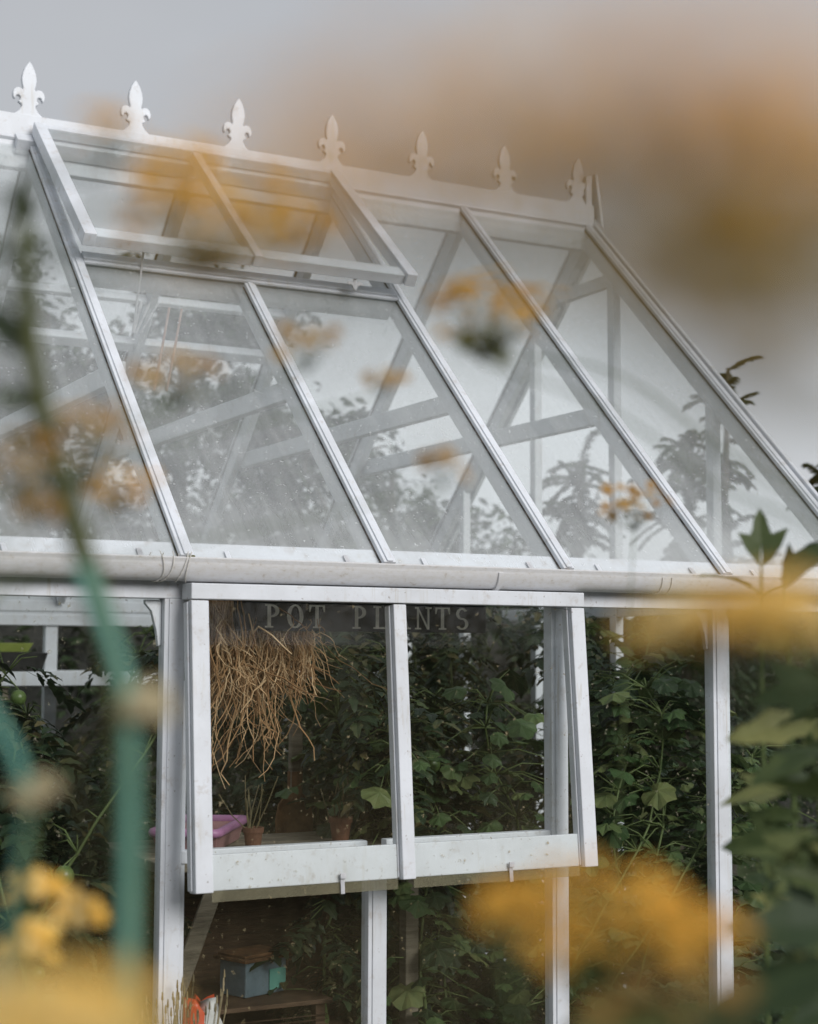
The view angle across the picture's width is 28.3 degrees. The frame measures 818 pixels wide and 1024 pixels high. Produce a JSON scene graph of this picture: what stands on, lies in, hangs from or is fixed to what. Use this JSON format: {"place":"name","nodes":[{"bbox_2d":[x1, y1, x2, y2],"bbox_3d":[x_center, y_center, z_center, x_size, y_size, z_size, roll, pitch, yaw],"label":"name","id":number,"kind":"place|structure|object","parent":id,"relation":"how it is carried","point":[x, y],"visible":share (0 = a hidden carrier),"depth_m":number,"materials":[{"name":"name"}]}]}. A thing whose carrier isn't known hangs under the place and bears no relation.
{"place":"outdoors","nodes":[
{"label":"outdoors","id":0,"kind":"place"},
{"bbox_2d":[0,0,817,564],"label":"sky","id":1,"kind":"structure","parent":0,"point":[190,61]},
{"bbox_2d":[386,966,581,1023],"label":"greenhouse soil","id":2,"kind":"structure","parent":0,"point":[475,1005],"depth_m":6.80,"materials":[{"name":"black soil"}]},
{"bbox_2d":[0,650,87,1000],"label":"tomato plant","id":3,"kind":"object","parent":2,"relation":"on","point":[17,699],"visible":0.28,"depth_m":4.48,"materials":[{"name":"green plant"}]},
{"bbox_2d":[1,742,98,957],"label":"tomato plant","id":4,"kind":"object","parent":2,"relation":"on","point":[63,782],"depth_m":6.36,"materials":[{"name":"green plant"}]},
{"bbox_2d":[0,737,110,964],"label":"tomato plant","id":5,"kind":"object","parent":2,"relation":"on","point":[65,809],"visible":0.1,"depth_m":5.74,"materials":[{"name":"green plant"}]},
{"bbox_2d":[0,778,211,1000],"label":"tomato plant","id":6,"kind":"object","parent":2,"relation":"on","point":[149,936],"visible":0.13,"depth_m":5.03,"materials":[{"name":"green plant"}]},
{"bbox_2d":[0,671,227,812],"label":"slatted shelf","id":7,"kind":"object","parent":2,"relation":"on","point":[66,678],"visible":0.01,"depth_m":6.96,"materials":[{"name":"grey wood"}]},
{"bbox_2d":[0,652,47,671],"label":"seed tray","id":8,"kind":"object","parent":7,"relation":"on","point":[37,662],"visible":0.85,"depth_m":6.92,"materials":[{"name":"black plastic"}]},
{"bbox_2d":[0,643,32,651],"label":"seed tray","id":9,"kind":"object","parent":8,"relation":"on","point":[15,647],"visible":0.95,"depth_m":6.89,"materials":[{"name":"plastic"}]},
{"bbox_2d":[86,662,156,671],"bbox_3d":[-1.277,0.698,7.277,0.298,0.050,0.199,3,-6,-28],"label":"seed tray","id":10,"kind":"object","parent":7,"relation":"on","point":[89,664],"visible":0.13,"depth_m":7.23,"materials":[{"name":"black plastic"}]},
{"bbox_2d":[0,650,229,1002],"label":"tomato plant","id":11,"kind":"object","parent":2,"relation":"on","point":[9,822],"visible":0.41,"depth_m":4.33,"materials":[{"name":"green plant"}]},
{"bbox_2d":[2,774,235,994],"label":"tomato plant","id":12,"kind":"object","parent":2,"relation":"on","point":[151,800],"visible":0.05,"depth_m":5.66,"materials":[{"name":"green plant"}]},
{"bbox_2d":[53,625,227,879],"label":"tomato plant","id":13,"kind":"object","parent":2,"relation":"on","point":[142,673],"visible":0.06,"depth_m":6.27,"materials":[{"name":"green plant"}]},
{"bbox_2d":[183,994,222,1023],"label":"compost bag","id":14,"kind":"object","parent":2,"relation":"on","point":[199,1004],"visible":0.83,"depth_m":4.46,"materials":[{"name":"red plastic"}]},
{"bbox_2d":[96,831,418,1023],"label":"potting bench","id":15,"kind":"object","parent":2,"relation":"on","point":[255,916],"visible":0.2,"depth_m":5.28,"materials":[{"name":"brown wood"}]},
{"bbox_2d":[148,814,246,848],"bbox_3d":[-0.648,0.997,5.027,0.227,0.074,0.467,0,-5,5],"label":"plastic tray","id":16,"kind":"object","parent":15,"relation":"on","point":[227,829],"visible":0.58,"depth_m":5.03,"materials":[{"name":"pink plastic"}]},
{"bbox_2d":[183,891,222,996],"bbox_3d":[-0.637,1.303,4.602,0.273,0.568,0.012,3,-6,-28],"label":"leaning board","id":17,"kind":"object","parent":15,"relation":"attached to","point":[200,926],"visible":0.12,"depth_m":4.62,"materials":[{"name":"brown wood"}]},
{"bbox_2d":[218,775,278,845],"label":"potted plant","id":18,"kind":"object","parent":15,"relation":"on","point":[252,835],"visible":0.87,"depth_m":4.91,"materials":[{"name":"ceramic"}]},
{"bbox_2d":[185,979,332,1023],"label":"wooden crate","id":19,"kind":"object","parent":15,"relation":"on","point":[282,999],"visible":0.56,"depth_m":4.95,"materials":[{"name":"brown wood"}]},
{"bbox_2d":[213,944,292,997],"bbox_3d":[-0.485,1.428,5.043,0.150,0.126,0.200,-4,-7,42],"label":"blue box","id":20,"kind":"object","parent":19,"relation":"on","point":[240,980],"visible":0.87,"depth_m":4.99,"materials":[{"name":"paint"}]},
{"bbox_2d":[320,762,364,840],"bbox_3d":[-0.218,0.924,5.162,0.091,0.250,0.151,4,-7,-40],"label":"clay pot","id":21,"kind":"object","parent":15,"relation":"on","point":[340,829],"visible":0.81,"depth_m":5.12,"materials":[{"name":"ceramic"}]},
{"bbox_2d":[211,672,340,831],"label":"tomato plant","id":22,"kind":"object","parent":2,"relation":"on","point":[243,773],"visible":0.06,"depth_m":7.03,"materials":[{"name":"green plant"}]},
{"bbox_2d":[211,631,385,977],"bbox_3d":[-0.411,1.241,6.530,0.860,1.791,0.730,-1,-5,14],"label":"tomato plant","id":23,"kind":"object","parent":2,"relation":"on","point":[269,754],"visible":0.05,"depth_m":6.40,"materials":[{"name":"green plant"}]},
{"bbox_2d":[228,725,388,1000],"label":"tomato plant","id":24,"kind":"object","parent":2,"relation":"on","point":[269,816],"visible":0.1,"depth_m":5.75,"materials":[{"name":"green plant"}]},
{"bbox_2d":[210,632,413,951],"bbox_3d":[-0.570,1.320,7.498,1.235,1.774,0.771,0,-5,1],"label":"tomato plant","id":25,"kind":"object","parent":2,"relation":"on","point":[244,765],"visible":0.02,"depth_m":7.57,"materials":[{"name":"green plant"}]},
{"bbox_2d":[249,639,491,1023],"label":"tomato plant","id":26,"kind":"object","parent":2,"relation":"on","point":[348,968],"visible":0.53,"depth_m":5.10,"materials":[{"name":"green plant"}]},
{"bbox_2d":[266,685,505,1023],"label":"cucumber vine","id":27,"kind":"object","parent":2,"relation":"on","point":[447,956],"visible":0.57,"depth_m":5.16,"materials":[{"name":"green plant"}]},
{"bbox_2d":[283,548,509,1023],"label":"tomato plant","id":28,"kind":"object","parent":2,"relation":"on","point":[356,639],"visible":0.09,"depth_m":5.86,"materials":[{"name":"green plant"}]},
{"bbox_2d":[355,537,532,973],"bbox_3d":[0.014,1.174,7.551,0.727,2.079,1.099,3,-6,-28],"label":"tomato plant","id":29,"kind":"object","parent":2,"relation":"on","point":[483,642],"visible":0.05,"depth_m":7.44,"materials":[{"name":"green plant"}]},
{"bbox_2d":[407,606,609,1017],"bbox_3d":[0.400,1.233,6.978,0.794,1.876,1.033,8,-9,-55],"label":"tomato plant","id":30,"kind":"object","parent":2,"relation":"on","point":[528,623],"visible":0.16,"depth_m":6.96,"materials":[{"name":"green plant"}]},
{"bbox_2d":[407,606,658,1023],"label":"tomato plant","id":31,"kind":"object","parent":2,"relation":"on","point":[494,627],"visible":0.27,"depth_m":6.13,"materials":[{"name":"green plant"}]},
{"bbox_2d":[426,659,749,1023],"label":"cucumber vine","id":32,"kind":"object","parent":2,"relation":"on","point":[497,745],"visible":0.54,"depth_m":5.25,"materials":[{"name":"green plant"}]},
{"bbox_2d":[527,611,707,1001],"bbox_3d":[0.755,1.175,6.188,0.698,1.692,1.017,3,-6,-28],"label":"cucumber vine","id":33,"kind":"object","parent":2,"relation":"on","point":[692,688],"visible":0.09,"depth_m":6.12,"materials":[{"name":"green plant"}]},
{"bbox_2d":[568,653,705,1018],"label":"cucumber vine","id":34,"kind":"object","parent":2,"relation":"on","point":[658,796],"visible":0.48,"depth_m":5.31,"materials":[{"name":"green plant"}]},
{"bbox_2d":[630,744,817,1023],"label":"cucumber vine","id":35,"kind":"object","parent":2,"relation":"on","point":[746,888],"visible":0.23,"depth_m":5.45,"materials":[{"name":"green plant"}]},
{"bbox_3d":[-0.443,1.738,5.584,0.300,0.451,0.300,3,-6,-28],"label":"wooden crate","id":36,"kind":"object","parent":2,"relation":"on","visible":0},
{"bbox_2d":[275,723,312,832],"bbox_3d":[-0.389,1.051,5.506,0.140,0.659,0.054,3,-6,-28],"label":"garden spade","id":37,"kind":"object","parent":36,"relation":"in","point":[294,817],"visible":0.52,"depth_m":5.50,"materials":[{"name":"brown wood"}]},
{"bbox_2d":[350,847,815,1021],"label":"ground","id":38,"kind":"structure","parent":0,"point":[739,961],"depth_m":9.46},
{"bbox_2d":[0,234,256,541],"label":"garden tree","id":39,"kind":"object","parent":38,"relation":"on","point":[71,371],"visible":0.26,"depth_m":11.45,"materials":[{"name":"green plant"}]},
{"bbox_2d":[145,969,227,1023],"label":"lavender clump","id":40,"kind":"object","parent":38,"relation":"on","point":[176,1018],"visible":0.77,"depth_m":4.13,"materials":[{"name":"plant"}]},
{"bbox_2d":[1,249,397,639],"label":"garden tree","id":41,"kind":"object","parent":38,"relation":"on","point":[243,338],"visible":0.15,"depth_m":13.02,"materials":[{"name":"green plant"}]},
{"bbox_2d":[133,366,484,552],"bbox_3d":[-1.060,0.744,12.024,3.590,3.730,2.833,3,-6,-28],"label":"garden tree","id":42,"kind":"object","parent":38,"relation":"on","point":[270,487],"visible":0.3,"depth_m":11.98,"materials":[{"name":"green plant"}]},
{"bbox_2d":[260,449,553,553],"bbox_3d":[-0.311,0.996,13.685,2.764,3.522,2.879,3,-6,-28],"label":"garden tree","id":43,"kind":"object","parent":38,"relation":"on","point":[409,519],"visible":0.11,"depth_m":13.89,"materials":[{"name":"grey plant"}]},
{"bbox_2d":[0,62,817,1023],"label":"greenhouse","id":44,"kind":"object","parent":38,"relation":"on","point":[548,576],"visible":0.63,"depth_m":5.09,"materials":[{"name":"white paint"}]},
{"bbox_2d":[190,600,385,787],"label":"dried stalks","id":45,"kind":"object","parent":44,"relation":"hanging from","point":[272,653],"visible":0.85,"depth_m":4.59,"materials":[{"name":"plant"}]},
{"bbox_2d":[233,601,485,632],"bbox_3d":[-0.130,0.259,4.751,0.820,0.185,0.019,3,-6,-28],"label":"wooden sign","id":46,"kind":"object","parent":44,"relation":"hanging from","point":[331,617],"visible":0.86,"depth_m":4.72,"materials":[{"name":"grey wood"}]},
{"bbox_2d":[182,583,597,898],"bbox_3d":[-0.030,0.623,4.503,1.243,0.822,0.137,3,-6,-28],"label":"side window","id":47,"kind":"structure","parent":44,"relation":"in","point":[404,859],"depth_m":4.45,"materials":[{"name":"white paint"}]},
{"bbox_2d":[0,606,817,880],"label":"hedge","id":48,"kind":"object","parent":38,"relation":"on","point":[75,648],"visible":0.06,"depth_m":10.52,"materials":[{"name":"green plant"}]},
{"bbox_2d":[395,498,625,609],"bbox_3d":[0.402,1.256,13.330,2.763,2.942,2.605,1,-5,-6],"label":"garden tree","id":49,"kind":"object","parent":38,"relation":"on","point":[514,550],"visible":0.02,"depth_m":14.09,"materials":[{"name":"grey plant"}]},
{"bbox_2d":[502,429,653,888],"bbox_3d":[1.090,0.983,10.652,1.082,3.004,0.991,1,-5,-6],"label":"feathery tree","id":50,"kind":"object","parent":38,"relation":"on","point":[578,526],"visible":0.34,"depth_m":10.65,"materials":[{"name":"green plant"}]},
{"bbox_2d":[606,428,753,867],"bbox_3d":[1.688,0.894,9.950,1.050,3.051,0.997,-1,-5,11],"label":"feathery tree","id":51,"kind":"object","parent":38,"relation":"on","point":[687,455],"visible":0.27,"depth_m":10.01,"materials":[{"name":"green plant"}]},
{"bbox_2d":[625,551,817,860],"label":"garden tree","id":52,"kind":"object","parent":38,"relation":"on","point":[749,661],"visible":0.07,"depth_m":11.67,"materials":[{"name":"green plant"}]},
{"bbox_2d":[682,355,772,915],"bbox_3d":[1.817,0.708,9.380,0.621,3.336,0.653,0,-5,-3],"label":"feathery tree","id":53,"kind":"object","parent":38,"relation":"on","point":[728,472],"visible":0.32,"depth_m":9.43,"materials":[{"name":"green plant"}]},
{"bbox_2d":[779,462,817,803],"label":"feathery tree","id":54,"kind":"object","parent":38,"relation":"on","point":[811,631],"visible":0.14,"depth_m":8.96,"materials":[{"name":"green plant"}]},
{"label":"flower bed","id":55,"kind":"structure","parent":0,"visible":0},
{"bbox_2d":[0,716,33,999],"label":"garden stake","id":56,"kind":"object","parent":55,"relation":"on","point":[13,754],"visible":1,"depth_m":0.85,"materials":[{"name":"green plant"}]},
{"bbox_2d":[0,916,62,998],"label":"yellow flower stem","id":57,"kind":"object","parent":55,"relation":"on","point":[38,936],"visible":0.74,"depth_m":1.20,"materials":[{"name":"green plant"}]},
{"bbox_2d":[0,483,65,581],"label":"yellow flower stem","id":58,"kind":"object","parent":55,"relation":"on","point":[51,506],"visible":1,"depth_m":0.90,"materials":[{"name":"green plant"}]},
{"bbox_2d":[0,865,68,1001],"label":"yellow flower stem","id":59,"kind":"object","parent":55,"relation":"on","point":[44,886],"visible":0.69,"depth_m":1.24,"materials":[{"name":"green plant"}]},
{"bbox_2d":[7,770,63,997],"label":"yellow flower stem","id":60,"kind":"object","parent":55,"relation":"on","point":[39,789],"visible":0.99,"depth_m":0.84,"materials":[{"name":"beige plant"}]},
{"bbox_2d":[0,429,85,540],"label":"yellow flower stem","id":61,"kind":"object","parent":55,"relation":"on","point":[28,464],"visible":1,"depth_m":0.90,"materials":[{"name":"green plant"}]},
{"bbox_2d":[0,401,138,533],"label":"yellow flower stem","id":62,"kind":"object","parent":55,"relation":"on","point":[71,428],"visible":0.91,"depth_m":0.94,"materials":[{"name":"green plant"}]},
{"bbox_2d":[0,174,144,1023],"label":"leafy plant","id":63,"kind":"object","parent":55,"relation":"on","point":[24,341],"visible":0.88,"depth_m":0.92,"materials":[{"name":"green plant"}]},
{"bbox_2d":[43,884,109,928],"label":"yellow flower stem","id":64,"kind":"object","parent":55,"relation":"on","point":[64,911],"visible":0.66,"depth_m":1.24,"materials":[{"name":"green plant"}]},
{"bbox_2d":[0,106,154,235],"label":"yellow flower stem","id":65,"kind":"object","parent":55,"relation":"on","point":[108,118],"visible":1,"depth_m":0.70,"materials":[{"name":"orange plant"}]},
{"bbox_2d":[0,463,162,594],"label":"yellow flower stem","id":66,"kind":"object","parent":55,"relation":"on","point":[113,505],"visible":0.9,"depth_m":0.99,"materials":[{"name":"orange plant"}]},
{"bbox_2d":[0,956,177,1023],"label":"yellow flower stem","id":67,"kind":"object","parent":55,"relation":"on","point":[72,993],"visible":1,"depth_m":0.40,"materials":[{"name":"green plant"}]},
{"bbox_2d":[73,563,136,1023],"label":"stem","id":68,"kind":"object","parent":55,"relation":"on","point":[91,590],"visible":0.93,"depth_m":0.80,"materials":[{"name":"green plant"}]},
{"bbox_2d":[0,348,222,486],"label":"yellow flower stem","id":69,"kind":"object","parent":55,"relation":"on","point":[155,375],"visible":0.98,"depth_m":1.04,"materials":[{"name":"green plant"}]},
{"bbox_2d":[0,137,227,278],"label":"yellow flower stem","id":70,"kind":"object","parent":55,"relation":"on","point":[198,151],"visible":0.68,"depth_m":0.76,"materials":[{"name":"orange plant"}]},
{"bbox_2d":[67,677,176,969],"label":"yellow flower stem","id":71,"kind":"object","parent":55,"relation":"on","point":[141,704],"visible":0.98,"depth_m":0.79,"materials":[{"name":"beige plant"}]},
{"bbox_2d":[0,143,305,300],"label":"yellow flower stem","id":72,"kind":"object","parent":55,"relation":"on","point":[199,263],"visible":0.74,"depth_m":0.71,"materials":[{"name":"orange plant"}]},
{"bbox_2d":[0,189,339,327],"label":"yellow flower stem","id":73,"kind":"object","parent":55,"relation":"on","point":[330,231],"visible":0.38,"depth_m":0.81,"materials":[{"name":"orange plant"}]},
{"bbox_2d":[19,322,341,451],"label":"yellow flower stem","id":74,"kind":"object","parent":55,"relation":"on","point":[290,332],"visible":0.97,"depth_m":1.14,"materials":[{"name":"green plant"}]},
{"bbox_2d":[0,367,411,496],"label":"yellow flower stem","id":75,"kind":"object","parent":55,"relation":"on","point":[387,382],"visible":0.91,"depth_m":1.29,"materials":[{"name":"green plant"}]},
{"bbox_2d":[0,444,470,591],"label":"yellow flower stem","id":76,"kind":"object","parent":55,"relation":"on","point":[446,455],"visible":1,"depth_m":1.19,"materials":[{"name":"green plant"}]},
{"bbox_2d":[149,148,817,324],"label":"yellow flower stem","id":77,"kind":"object","parent":55,"relation":"on","point":[300,208],"visible":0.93,"depth_m":0.19,"materials":[{"name":"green plant"}]},
{"bbox_2d":[471,878,550,1023],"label":"yellow flower stem","id":78,"kind":"object","parent":55,"relation":"on","point":[484,898],"visible":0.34,"depth_m":0.65,"materials":[{"name":"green plant"}]},
{"bbox_2d":[210,48,814,263],"bbox_3d":[0.116,0.716,0.112,0.278,1.524,0.048,1,-5,-9],"label":"yellow flower stem","id":79,"kind":"object","parent":55,"relation":"on","point":[319,143],"visible":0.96,"depth_m":0.17,"materials":[{"name":"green plant"}]},
{"bbox_2d":[343,14,802,223],"bbox_3d":[0.129,0.712,0.102,0.277,1.529,0.048,1,-5,-9],"label":"yellow flower stem","id":80,"kind":"object","parent":55,"relation":"on","point":[458,121],"visible":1,"depth_m":0.16,"materials":[{"name":"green plant"}]},
{"bbox_2d":[475,851,707,1023],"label":"yellow flower stem","id":81,"kind":"object","parent":55,"relation":"on","point":[686,953],"visible":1,"depth_m":0.59,"materials":[{"name":"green plant"}]},
{"bbox_2d":[420,273,817,512],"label":"yellow flower stem","id":82,"kind":"object","parent":55,"relation":"on","point":[492,348],"visible":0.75,"depth_m":1.09,"materials":[{"name":"orange plant"}]},
{"bbox_2d":[452,328,817,534],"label":"yellow flower stem","id":83,"kind":"object","parent":55,"relation":"on","point":[462,341],"visible":0.73,"depth_m":1.15,"materials":[{"name":"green plant"}]},
{"bbox_2d":[597,479,673,995],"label":"yellow flower stem","id":84,"kind":"object","parent":55,"relation":"on","point":[607,489],"visible":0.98,"depth_m":1.99,"materials":[{"name":"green plant"}]},
{"bbox_2d":[477,11,811,222],"bbox_3d":[0.142,0.712,0.104,0.276,1.529,0.049,1,-5,-8],"label":"yellow flower stem","id":85,"kind":"object","parent":55,"relation":"on","point":[753,54],"visible":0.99,"depth_m":0.16,"materials":[{"name":"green plant"}]},
{"bbox_2d":[475,158,817,378],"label":"yellow flower stem","id":86,"kind":"object","parent":55,"relation":"on","point":[699,241],"visible":1,"depth_m":0.16,"materials":[{"name":"plant"}]},
{"bbox_2d":[579,936,754,1023],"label":"yellow flower stem","id":87,"kind":"object","parent":55,"relation":"on","point":[734,986],"visible":0.88,"depth_m":0.59,"materials":[{"name":"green plant"}]},
{"bbox_2d":[569,984,767,1023],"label":"leafy plant","id":88,"kind":"object","parent":55,"relation":"on","point":[628,1010],"visible":0.53,"depth_m":0.95,"materials":[{"name":"green plant"}]},
{"bbox_2d":[625,898,755,1023],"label":"yellow flower stem","id":89,"kind":"object","parent":55,"relation":"on","point":[710,924],"visible":0.63,"depth_m":0.61,"materials":[{"name":"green plant"}]},
{"bbox_2d":[595,41,817,251],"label":"yellow flower stem","id":90,"kind":"object","parent":55,"relation":"on","point":[794,147],"visible":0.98,"depth_m":0.16,"materials":[{"name":"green plant"}]},
{"bbox_2d":[613,163,817,376],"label":"yellow flower stem","id":91,"kind":"object","parent":55,"relation":"on","point":[774,342],"visible":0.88,"depth_m":0.16,"materials":[{"name":"plant"}]},
{"bbox_2d":[617,583,817,723],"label":"yellow flower stem","id":92,"kind":"object","parent":55,"relation":"on","point":[674,616],"visible":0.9,"depth_m":0.50,"materials":[{"name":"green plant"}]},
{"bbox_2d":[650,296,817,487],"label":"yellow flower stem","id":93,"kind":"object","parent":55,"relation":"on","point":[801,405],"visible":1,"depth_m":0.17,"materials":[{"name":"plant"}]},
{"bbox_2d":[691,570,817,671],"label":"yellow flower stem","id":94,"kind":"object","parent":55,"relation":"on","point":[764,607],"visible":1,"depth_m":0.47,"materials":[{"name":"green plant"}]},
{"bbox_2d":[698,509,817,1023],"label":"leafy shoot","id":95,"kind":"object","parent":55,"relation":"on","point":[763,538],"visible":0.32,"depth_m":2.60,"materials":[{"name":"green plant"}]},
{"bbox_2d":[718,633,817,1023],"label":"leafy plant","id":96,"kind":"object","parent":55,"relation":"on","point":[772,842],"visible":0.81,"depth_m":1.90,"materials":[{"name":"green plant"}]}
]}

